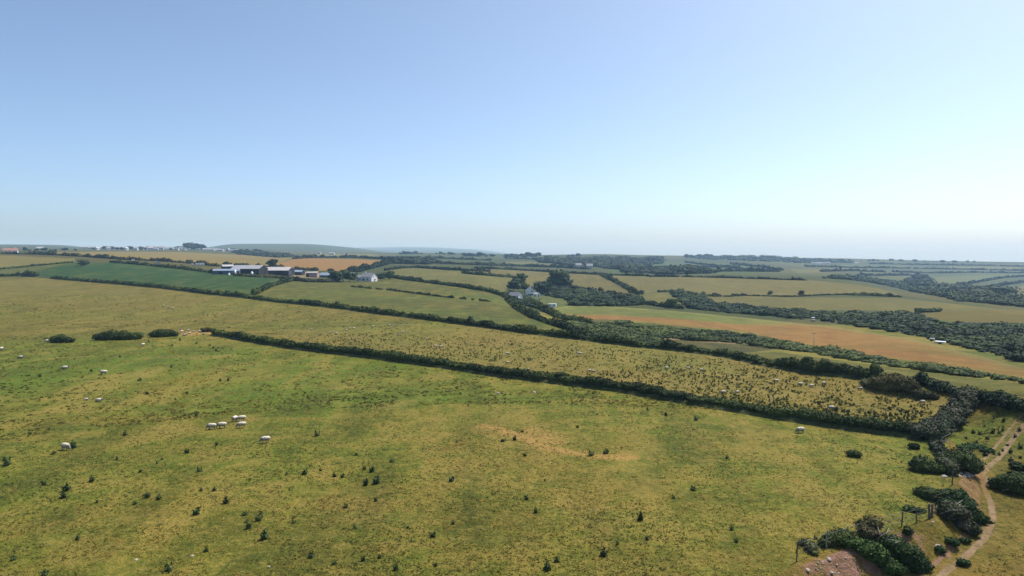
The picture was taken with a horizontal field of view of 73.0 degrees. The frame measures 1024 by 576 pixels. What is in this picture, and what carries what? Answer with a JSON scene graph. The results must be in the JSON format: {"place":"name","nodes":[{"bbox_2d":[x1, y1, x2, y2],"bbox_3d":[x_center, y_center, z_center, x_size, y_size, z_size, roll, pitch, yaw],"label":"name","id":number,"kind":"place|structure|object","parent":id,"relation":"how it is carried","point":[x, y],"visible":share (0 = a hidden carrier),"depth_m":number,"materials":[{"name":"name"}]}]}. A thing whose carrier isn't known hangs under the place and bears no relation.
{"place":"outdoors","nodes":[
{"label":"outdoors","id":0,"kind":"place"},
{"bbox_2d":[0,255,74,267],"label":"stubble field","id":1,"kind":"structure","parent":0,"point":[7,261],"depth_m":715.26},
{"bbox_2d":[0,262,74,273],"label":"field","id":2,"kind":"structure","parent":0,"point":[19,270],"depth_m":625.14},
{"bbox_2d":[0,254,220,269],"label":"rough ground","id":3,"kind":"structure","parent":0,"point":[203,267],"depth_m":726.17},
{"bbox_2d":[0,250,219,265],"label":"hedge","id":4,"kind":"object","parent":3,"relation":"on","point":[35,252],"visible":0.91,"depth_m":741.24,"materials":[{"name":"green plant"}]},
{"bbox_2d":[35,262,279,294],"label":"crop field","id":5,"kind":"structure","parent":0,"point":[162,275],"depth_m":513.98,"materials":[{"name":"plant"}]},
{"bbox_2d":[212,269,239,273],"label":"farm shed","id":6,"kind":"structure","parent":5,"relation":"on","point":[222,271],"depth_m":536.54,"materials":[{"name":"white paint"}]},
{"bbox_2d":[232,272,288,278],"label":"hedge","id":7,"kind":"object","parent":5,"relation":"on","point":[254,275],"visible":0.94,"depth_m":517.52,"materials":[{"name":"green plant"}]},
{"bbox_2d":[57,252,291,265],"bbox_3d":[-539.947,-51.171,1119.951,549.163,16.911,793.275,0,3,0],"label":"barley field","id":8,"kind":"structure","parent":0,"point":[211,258],"depth_m":1028.26,"materials":[{"name":"plant"}]},
{"bbox_2d":[0,276,425,342],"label":"pasture","id":9,"kind":"structure","parent":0,"point":[22,288],"depth_m":254.14,"materials":[{"name":"plant"}]},
{"bbox_2d":[50,276,426,318],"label":"hedge","id":10,"kind":"object","parent":9,"relation":"on","point":[363,309],"visible":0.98,"depth_m":318.29,"materials":[{"name":"green plant"}]},
{"bbox_2d":[0,244,509,253],"bbox_3d":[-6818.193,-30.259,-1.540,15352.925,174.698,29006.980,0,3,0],"label":"hills","id":11,"kind":"structure","parent":0,"point":[298,247],"depth_m":4178.26,"materials":[{"name":"plant"}]},
{"bbox_2d":[276,258,380,270],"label":"barley field","id":12,"kind":"structure","parent":0,"point":[323,264],"depth_m":919.81,"materials":[{"name":"plant"}]},
{"bbox_2d":[256,278,565,330],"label":"pasture","id":13,"kind":"structure","parent":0,"point":[498,310],"depth_m":349.74,"materials":[{"name":"plant"}]},
{"bbox_2d":[327,271,344,279],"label":"tree","id":14,"kind":"object","parent":13,"relation":"on","point":[335,275],"visible":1,"depth_m":520.69,"materials":[{"name":"green plant"}]},
{"bbox_2d":[360,272,377,281],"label":"white farmhouse","id":15,"kind":"object","parent":13,"relation":"on","point":[369,277],"visible":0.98,"depth_m":546.50,"materials":[{"name":"paint"}]},
{"bbox_2d":[351,285,491,301],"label":"hedge","id":16,"kind":"object","parent":13,"relation":"on","point":[406,291],"visible":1,"depth_m":390.86,"materials":[{"name":"green plant"}]},
{"bbox_2d":[504,296,592,335],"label":"hedge","id":17,"kind":"object","parent":13,"relation":"on","point":[536,315],"visible":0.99,"depth_m":244.86,"materials":[{"name":"green plant"}]},
{"bbox_2d":[386,268,511,291],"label":"hay meadow","id":18,"kind":"structure","parent":0,"point":[493,282],"depth_m":640.06,"materials":[{"name":"plant"}]},
{"bbox_2d":[461,270,512,277],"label":"hedge","id":19,"kind":"object","parent":18,"relation":"on","point":[485,273],"visible":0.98,"depth_m":684.28,"materials":[{"name":"green plant"}]},
{"bbox_2d":[395,254,544,258],"bbox_3d":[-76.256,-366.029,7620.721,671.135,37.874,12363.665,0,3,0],"label":"field","id":20,"kind":"structure","parent":0,"point":[498,256],"depth_m":2125.82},
{"bbox_2d":[395,262,571,268],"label":"field","id":21,"kind":"structure","parent":0,"point":[453,265],"depth_m":1037.67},
{"bbox_2d":[393,255,440,264],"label":"woodland","id":22,"kind":"object","parent":21,"relation":"on","point":[427,260],"visible":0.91,"depth_m":999.53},
{"bbox_2d":[0,292,1023,575],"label":"pasture","id":23,"kind":"structure","parent":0,"point":[634,460],"depth_m":69.72,"materials":[{"name":"plant"}]},
{"bbox_2d":[48,333,75,342],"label":"gorse bush","id":24,"kind":"object","parent":23,"relation":"on","point":[61,338],"visible":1,"depth_m":169.09,"materials":[{"name":"green plant"}]},
{"bbox_2d":[92,329,144,339],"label":"gorse bush","id":25,"kind":"object","parent":23,"relation":"on","point":[112,334],"visible":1,"depth_m":173.97,"materials":[{"name":"green plant"}]},
{"bbox_2d":[147,329,178,336],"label":"gorse bush","id":26,"kind":"object","parent":23,"relation":"on","point":[162,333],"visible":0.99,"depth_m":180.12,"materials":[{"name":"green plant"}]},
{"bbox_2d":[209,329,918,438],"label":"hedge","id":27,"kind":"object","parent":23,"relation":"on","point":[838,421],"visible":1,"depth_m":110.05,"materials":[{"name":"green plant"}]},
{"bbox_2d":[795,538,819,555],"bbox_3d":[22.000,19.061,51.337,1.688,0.827,2.283,1,3,25],"label":"bramble bush","id":28,"kind":"object","parent":23,"relation":"on","point":[815,547],"visible":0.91,"depth_m":50.93,"materials":[{"name":"green plant"}]},
{"bbox_2d":[817,527,858,547],"bbox_3d":[24.655,18.843,52.277,3.622,1.213,1.858,-2,3,-28],"label":"bramble bush","id":29,"kind":"object","parent":23,"relation":"on","point":[840,537],"visible":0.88,"depth_m":51.82,"materials":[{"name":"green plant"}]},
{"bbox_2d":[796,504,929,561],"bbox_3d":[27.349,18.744,53.483,16.535,1.767,0.585,-2,3,-29],"label":"fence","id":30,"kind":"object","parent":23,"relation":"on","point":[928,510],"visible":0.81,"depth_m":54.84,"materials":[{"name":"brown wood"}]},
{"bbox_2d":[902,505,926,512],"bbox_3d":[34.215,18.865,58.896,2.001,0.575,1.065,2,3,28],"label":"bramble bush","id":31,"kind":"object","parent":23,"relation":"on","point":[907,508],"visible":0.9,"depth_m":58.73,"materials":[{"name":"green plant"}]},
{"bbox_2d":[907,454,947,473],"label":"gorse bush","id":32,"kind":"object","parent":23,"relation":"on","point":[919,463],"visible":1,"depth_m":69.29,"materials":[{"name":"green plant"}]},
{"bbox_2d":[912,486,946,501],"bbox_3d":[37.688,18.379,62.046,1.935,1.275,3.646,-1,3,-25],"label":"bramble bush","id":33,"kind":"object","parent":23,"relation":"on","point":[927,492],"visible":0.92,"depth_m":61.77,"materials":[{"name":"green plant"}]},
{"bbox_2d":[848,354,1023,383],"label":"woodland","id":34,"kind":"object","parent":23,"relation":"on","point":[933,367],"visible":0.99,"depth_m":130.41,"materials":[{"name":"green plant"}]},
{"bbox_2d":[927,430,950,455],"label":"thorn bush","id":35,"kind":"object","parent":23,"relation":"on","point":[936,446],"visible":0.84,"depth_m":76.50,"materials":[{"name":"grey plant"}]},
{"bbox_2d":[910,384,980,439],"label":"hedge","id":36,"kind":"object","parent":23,"relation":"on","point":[955,411],"visible":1,"depth_m":86.59,"materials":[{"name":"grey plant"}]},
{"bbox_2d":[935,452,961,474],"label":"thorn bush","id":37,"kind":"object","parent":23,"relation":"on","point":[950,464],"visible":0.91,"depth_m":68.84,"materials":[{"name":"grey plant"}]},
{"bbox_2d":[911,370,1023,410],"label":"hedge","id":38,"kind":"object","parent":23,"relation":"on","point":[1005,400],"visible":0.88,"depth_m":92.57,"materials":[{"name":"green plant"}]},
{"bbox_2d":[0,247,1023,325],"bbox_3d":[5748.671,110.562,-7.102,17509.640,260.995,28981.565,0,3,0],"label":"ground","id":39,"kind":"structure","parent":0,"point":[905,294],"depth_m":826.55,"materials":[{"name":"plant"}]},
{"bbox_2d":[0,260,73,268],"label":"hedge","id":40,"kind":"object","parent":39,"relation":"on","point":[72,261],"visible":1,"depth_m":647.33,"materials":[{"name":"green plant"}]},
{"bbox_2d":[109,260,212,272],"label":"hedge","id":41,"kind":"object","parent":39,"relation":"on","point":[145,263],"visible":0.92,"depth_m":631.97,"materials":[{"name":"green plant"}]},
{"bbox_2d":[231,265,267,274],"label":"farm shed","id":42,"kind":"structure","parent":39,"relation":"on","point":[255,269],"depth_m":554.47,"materials":[{"name":"grey metal"}]},
{"bbox_2d":[231,249,294,257],"bbox_3d":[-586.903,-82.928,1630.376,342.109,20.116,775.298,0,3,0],"label":"woodland","id":43,"kind":"object","parent":39,"relation":"on","point":[261,253],"visible":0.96,"depth_m":1434.79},
{"bbox_2d":[251,277,293,294],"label":"hedge","id":44,"kind":"object","parent":39,"relation":"on","point":[262,288],"visible":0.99,"depth_m":390.14,"materials":[{"name":"green plant"}]},
{"bbox_2d":[222,261,333,270],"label":"hedge","id":45,"kind":"object","parent":39,"relation":"on","point":[280,265],"visible":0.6,"depth_m":704.28,"materials":[{"name":"green plant"}]},
{"bbox_2d":[267,267,294,275],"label":"farm shed","id":46,"kind":"structure","parent":39,"relation":"on","point":[285,271],"depth_m":582.86,"materials":[{"name":"grey metal"}]},
{"bbox_2d":[290,276,340,281],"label":"hedge","id":47,"kind":"object","parent":39,"relation":"on","point":[298,278],"visible":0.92,"depth_m":503.30,"materials":[{"name":"green plant"}]},
{"bbox_2d":[292,253,395,258],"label":"hedge","id":48,"kind":"object","parent":39,"relation":"on","point":[340,256],"visible":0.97,"depth_m":1253.52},
{"bbox_2d":[346,257,400,271],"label":"hedge","id":49,"kind":"object","parent":39,"relation":"on","point":[364,266],"visible":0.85,"depth_m":781.96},
{"bbox_2d":[384,265,490,271],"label":"hedge","id":50,"kind":"object","parent":39,"relation":"on","point":[441,268],"visible":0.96,"depth_m":788.72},
{"bbox_2d":[396,255,490,260],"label":"hedge","id":51,"kind":"object","parent":39,"relation":"on","point":[462,258],"visible":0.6,"depth_m":1570.53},
{"bbox_2d":[383,272,513,298],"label":"hedge","id":52,"kind":"object","parent":39,"relation":"on","point":[474,287],"visible":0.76,"depth_m":476.68,"materials":[{"name":"green plant"}]},
{"bbox_2d":[393,257,589,268],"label":"hedge","id":53,"kind":"object","parent":39,"relation":"on","point":[554,265],"visible":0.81,"depth_m":1152.83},
{"bbox_2d":[506,280,520,291],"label":"tree","id":54,"kind":"object","parent":39,"relation":"on","point":[513,284],"visible":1,"depth_m":575.69,"materials":[{"name":"green plant"}]},
{"bbox_2d":[534,281,553,291],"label":"tree","id":55,"kind":"object","parent":39,"relation":"on","point":[544,286],"visible":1,"depth_m":584.12,"materials":[{"name":"green plant"}]},
{"bbox_2d":[527,300,592,323],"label":"hedge","id":56,"kind":"object","parent":39,"relation":"on","point":[548,309],"visible":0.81,"depth_m":306.73,"materials":[{"name":"green plant"}]},
{"bbox_2d":[546,269,573,285],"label":"tree","id":57,"kind":"object","parent":39,"relation":"on","point":[560,277],"visible":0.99,"depth_m":632.22,"materials":[{"name":"green plant"}]},
{"bbox_2d":[473,266,648,275],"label":"hedge","id":58,"kind":"object","parent":39,"relation":"on","point":[573,272],"visible":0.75,"depth_m":917.17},
{"bbox_2d":[532,281,647,306],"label":"woodland","id":59,"kind":"object","parent":39,"relation":"on","point":[573,295],"visible":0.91,"depth_m":477.90,"materials":[{"name":"green plant"}]},
{"bbox_2d":[533,255,666,269],"bbox_3d":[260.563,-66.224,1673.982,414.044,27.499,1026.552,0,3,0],"label":"woodland","id":60,"kind":"object","parent":39,"relation":"on","point":[617,262],"visible":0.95,"depth_m":1583.95,"materials":[{"name":"plant"}]},
{"bbox_2d":[599,273,643,293],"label":"hedge","id":61,"kind":"object","parent":39,"relation":"on","point":[617,282],"visible":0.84,"depth_m":689.94,"materials":[{"name":"green plant"}]},
{"bbox_2d":[629,293,684,308],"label":"hedge","id":62,"kind":"object","parent":39,"relation":"on","point":[662,304],"visible":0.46,"depth_m":426.19,"materials":[{"name":"green plant"}]},
{"bbox_2d":[619,264,719,273],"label":"woodland","id":63,"kind":"object","parent":39,"relation":"on","point":[683,269],"visible":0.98,"depth_m":994.98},
{"bbox_2d":[657,289,744,296],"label":"hedge","id":64,"kind":"object","parent":39,"relation":"on","point":[716,294],"visible":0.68,"depth_m":592.55,"materials":[{"name":"green plant"}]},
{"bbox_2d":[668,288,814,318],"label":"woodland","id":65,"kind":"object","parent":39,"relation":"on","point":[697,301],"visible":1,"depth_m":421.02,"materials":[{"name":"green plant"}]},
{"bbox_2d":[690,255,854,262],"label":"woodland","id":66,"kind":"object","parent":39,"relation":"on","point":[772,258],"visible":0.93,"depth_m":2633.08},
{"bbox_2d":[744,293,844,296],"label":"hedge","id":67,"kind":"object","parent":39,"relation":"on","point":[795,295],"visible":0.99,"depth_m":568.66,"materials":[{"name":"green plant"}]},
{"bbox_2d":[845,292,901,296],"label":"hedge","id":68,"kind":"object","parent":39,"relation":"on","point":[876,294],"visible":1,"depth_m":582.71,"materials":[{"name":"green plant"}]},
{"bbox_2d":[805,309,1023,361],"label":"woodland","id":69,"kind":"object","parent":39,"relation":"on","point":[1004,339],"visible":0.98,"depth_m":265.49,"materials":[{"name":"green plant"}]},
{"bbox_2d":[0,0,1023,261],"label":"sky","id":70,"kind":"structure","parent":0,"point":[851,129],"materials":[{"name":"blue"}]},
{"bbox_2d":[532,296,568,306],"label":"garden","id":71,"kind":"object","parent":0,"point":[559,302],"visible":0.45,"depth_m":487.09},
{"bbox_2d":[505,291,543,308],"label":"woodland","id":72,"kind":"object","parent":71,"relation":"on","point":[524,299],"visible":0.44,"depth_m":414.20,"materials":[{"name":"green plant"}]},
{"bbox_2d":[474,269,627,293],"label":"hay meadow","id":73,"kind":"structure","parent":0,"point":[590,281],"depth_m":777.24,"materials":[{"name":"plant"}]},
{"bbox_2d":[246,323,950,422],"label":"thistle field","id":74,"kind":"structure","parent":0,"point":[479,336],"depth_m":141.34,"materials":[{"name":"plant"}]},
{"bbox_2d":[312,332,931,421],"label":"thistles","id":75,"kind":"object","parent":74,"relation":"on","point":[844,411],"visible":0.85,"depth_m":118.44,"materials":[{"name":"green plant"}]},
{"bbox_2d":[419,314,883,379],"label":"hedge","id":76,"kind":"object","parent":74,"relation":"on","point":[810,365],"visible":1,"depth_m":153.39,"materials":[{"name":"green plant"}]},
{"bbox_2d":[858,378,890,391],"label":"gorse bush","id":77,"kind":"object","parent":74,"relation":"on","point":[864,382],"visible":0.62,"depth_m":110.16,"materials":[{"name":"green plant"}]},
{"bbox_2d":[868,372,940,399],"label":"gorse bush","id":78,"kind":"object","parent":74,"relation":"on","point":[895,382],"visible":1,"depth_m":105.76,"materials":[{"name":"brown plant"}]},
{"bbox_2d":[637,292,684,306],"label":"pasture","id":79,"kind":"structure","parent":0,"point":[657,297],"depth_m":525.84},
{"bbox_2d":[592,320,770,352],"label":"rough ground","id":80,"kind":"structure","parent":0,"point":[743,347],"depth_m":203.30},
{"bbox_2d":[567,320,865,359],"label":"woodland","id":81,"kind":"object","parent":80,"relation":"on","point":[643,333],"visible":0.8,"depth_m":220.66,"materials":[{"name":"green plant"}]},
{"bbox_2d":[608,262,820,275],"bbox_3d":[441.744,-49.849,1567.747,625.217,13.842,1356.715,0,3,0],"label":"field","id":82,"kind":"structure","parent":0,"point":[614,271],"depth_m":1143.28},
{"bbox_2d":[685,261,759,269],"bbox_3d":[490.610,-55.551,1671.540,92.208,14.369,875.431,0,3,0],"label":"hedge","id":83,"kind":"object","parent":82,"relation":"on","point":[712,264],"visible":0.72,"depth_m":1646.89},
{"bbox_2d":[703,267,779,271],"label":"hedge","id":84,"kind":"object","parent":82,"relation":"on","point":[728,269],"visible":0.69,"depth_m":1211.82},
{"bbox_2d":[613,276,897,295],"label":"hay meadow","id":85,"kind":"structure","parent":0,"point":[721,286],"depth_m":690.33,"materials":[{"name":"plant"}]},
{"bbox_2d":[647,273,807,280],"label":"hedge","id":86,"kind":"object","parent":85,"relation":"on","point":[687,275],"visible":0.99,"depth_m":805.35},
{"bbox_2d":[553,306,1023,377],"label":"wheat field","id":87,"kind":"structure","parent":0,"point":[888,346],"depth_m":258.94,"materials":[{"name":"plant"}]},
{"bbox_2d":[790,268,848,272],"bbox_3d":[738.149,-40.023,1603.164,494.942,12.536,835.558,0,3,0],"label":"field","id":88,"kind":"structure","parent":0,"point":[806,270],"depth_m":1486.95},
{"bbox_2d":[707,296,1022,321],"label":"hay meadow","id":89,"kind":"structure","parent":0,"point":[854,303],"depth_m":490.73,"materials":[{"name":"plant"}]},
{"bbox_2d":[838,264,906,267],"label":"field","id":90,"kind":"structure","parent":0,"point":[853,265],"depth_m":2459.74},
{"bbox_2d":[748,352,1023,396],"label":"pasture","id":91,"kind":"structure","parent":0,"point":[994,385],"depth_m":117.15,"materials":[{"name":"plant"}]},
{"bbox_2d":[758,260,1023,288],"bbox_3d":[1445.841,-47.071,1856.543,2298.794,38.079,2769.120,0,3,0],"label":"hillside","id":92,"kind":"structure","parent":0,"point":[787,267],"depth_m":2102.25,"materials":[{"name":"plant"}]},
{"bbox_2d":[730,262,783,270],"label":"hedge","id":93,"kind":"object","parent":92,"relation":"on","point":[761,266],"visible":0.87,"depth_m":1664.33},
{"bbox_2d":[819,267,885,271],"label":"hedge","id":94,"kind":"object","parent":92,"relation":"on","point":[841,269],"visible":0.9,"depth_m":1727.88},
{"bbox_2d":[857,271,913,275],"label":"hedge","id":95,"kind":"object","parent":92,"relation":"on","point":[885,274],"visible":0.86,"depth_m":1663.90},
{"bbox_2d":[804,264,1023,270],"bbox_3d":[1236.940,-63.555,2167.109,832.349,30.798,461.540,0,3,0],"label":"hedge","id":96,"kind":"object","parent":92,"relation":"on","point":[952,268],"visible":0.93,"depth_m":2268.82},
{"bbox_2d":[903,272,939,289],"bbox_3d":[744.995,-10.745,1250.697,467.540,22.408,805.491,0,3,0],"label":"woodland","id":97,"kind":"object","parent":92,"relation":"on","point":[917,277],"visible":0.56,"depth_m":1381.16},
{"bbox_2d":[821,273,1023,306],"bbox_3d":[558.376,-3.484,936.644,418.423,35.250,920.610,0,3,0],"label":"woodland","id":98,"kind":"object","parent":92,"relation":"on","point":[984,295],"visible":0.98,"depth_m":696.70,"materials":[{"name":"green plant"}]},
{"bbox_2d":[868,262,1023,266],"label":"hedge","id":99,"kind":"object","parent":92,"relation":"on","point":[962,264],"visible":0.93,"depth_m":2667.76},
{"bbox_2d":[892,270,1023,272],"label":"hedge","id":100,"kind":"object","parent":92,"relation":"on","point":[956,272],"visible":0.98,"depth_m":2108.19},
{"bbox_2d":[931,282,1023,294],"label":"woodland","id":101,"kind":"object","parent":92,"relation":"on","point":[1002,289],"visible":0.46,"depth_m":783.97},
{"bbox_2d":[957,274,1023,284],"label":"hedge","id":102,"kind":"object","parent":92,"relation":"on","point":[986,279],"visible":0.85,"depth_m":1631.44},
{"bbox_2d":[779,380,1023,575],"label":"track field","id":103,"kind":"structure","parent":0,"point":[927,536],"depth_m":56.66,"materials":[{"name":"plant"}]},
{"bbox_2d":[840,536,909,575],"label":"windswept bush","id":104,"kind":"object","parent":103,"relation":"on","point":[874,552],"visible":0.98,"depth_m":50.92,"materials":[{"name":"green plant"}]},
{"bbox_2d":[852,514,900,545],"bbox_3d":[28.189,18.785,53.509,3.340,2.114,2.945,1,3,27],"label":"thorn bush","id":105,"kind":"object","parent":103,"relation":"on","point":[868,526],"visible":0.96,"depth_m":53.29,"materials":[{"name":"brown plant"}]},
{"bbox_2d":[878,529,934,573],"bbox_3d":[29.749,19.861,52.599,4.257,2.921,2.482,2,3,33],"label":"windswept bush","id":106,"kind":"object","parent":103,"relation":"on","point":[911,557],"visible":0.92,"depth_m":51.83,"materials":[{"name":"green plant"}]},
{"bbox_2d":[944,536,961,546],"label":"bush","id":107,"kind":"object","parent":103,"relation":"on","point":[954,542],"visible":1,"depth_m":55.10,"materials":[{"name":"green plant"}]},
{"bbox_2d":[934,499,982,536],"bbox_3d":[37.666,19.407,58.324,3.688,2.882,2.602,0,3,0],"label":"windswept bush","id":108,"kind":"object","parent":103,"relation":"on","point":[956,514],"visible":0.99,"depth_m":57.73,"materials":[{"name":"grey plant"}]},
{"bbox_2d":[931,446,986,474],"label":"thorn bush","id":109,"kind":"object","parent":103,"relation":"on","point":[969,461],"visible":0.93,"depth_m":69.76,"materials":[{"name":"green plant"}]},
{"bbox_2d":[931,487,990,523],"bbox_3d":[39.380,19.222,60.983,6.832,3.082,3.594,-2,3,-29],"label":"windswept bush","id":110,"kind":"object","parent":103,"relation":"on","point":[967,502],"visible":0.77,"depth_m":60.40,"materials":[{"name":"green plant"}]},
{"bbox_2d":[956,442,995,453],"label":"bramble bush","id":111,"kind":"object","parent":103,"relation":"on","point":[980,447],"visible":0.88,"depth_m":79.20,"materials":[{"name":"green plant"}]},
{"bbox_2d":[986,470,1023,493],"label":"gorse bush","id":112,"kind":"object","parent":103,"relation":"on","point":[1012,481],"visible":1,"depth_m":67.62,"materials":[{"name":"green plant"}]},
{"bbox_2d":[927,310,1023,322],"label":"hay meadow","id":113,"kind":"structure","parent":0,"point":[997,316],"depth_m":384.92,"materials":[{"name":"plant"}]},
{"bbox_2d":[931,419,1023,575],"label":"track","id":114,"kind":"structure","parent":0,"point":[968,551],"depth_m":62.67,"materials":[{"name":"soil"}]},
{"bbox_2d":[931,273,1023,283],"bbox_3d":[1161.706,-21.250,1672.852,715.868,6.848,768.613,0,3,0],"label":"field","id":115,"kind":"structure","parent":0,"point":[952,279],"depth_m":1797.91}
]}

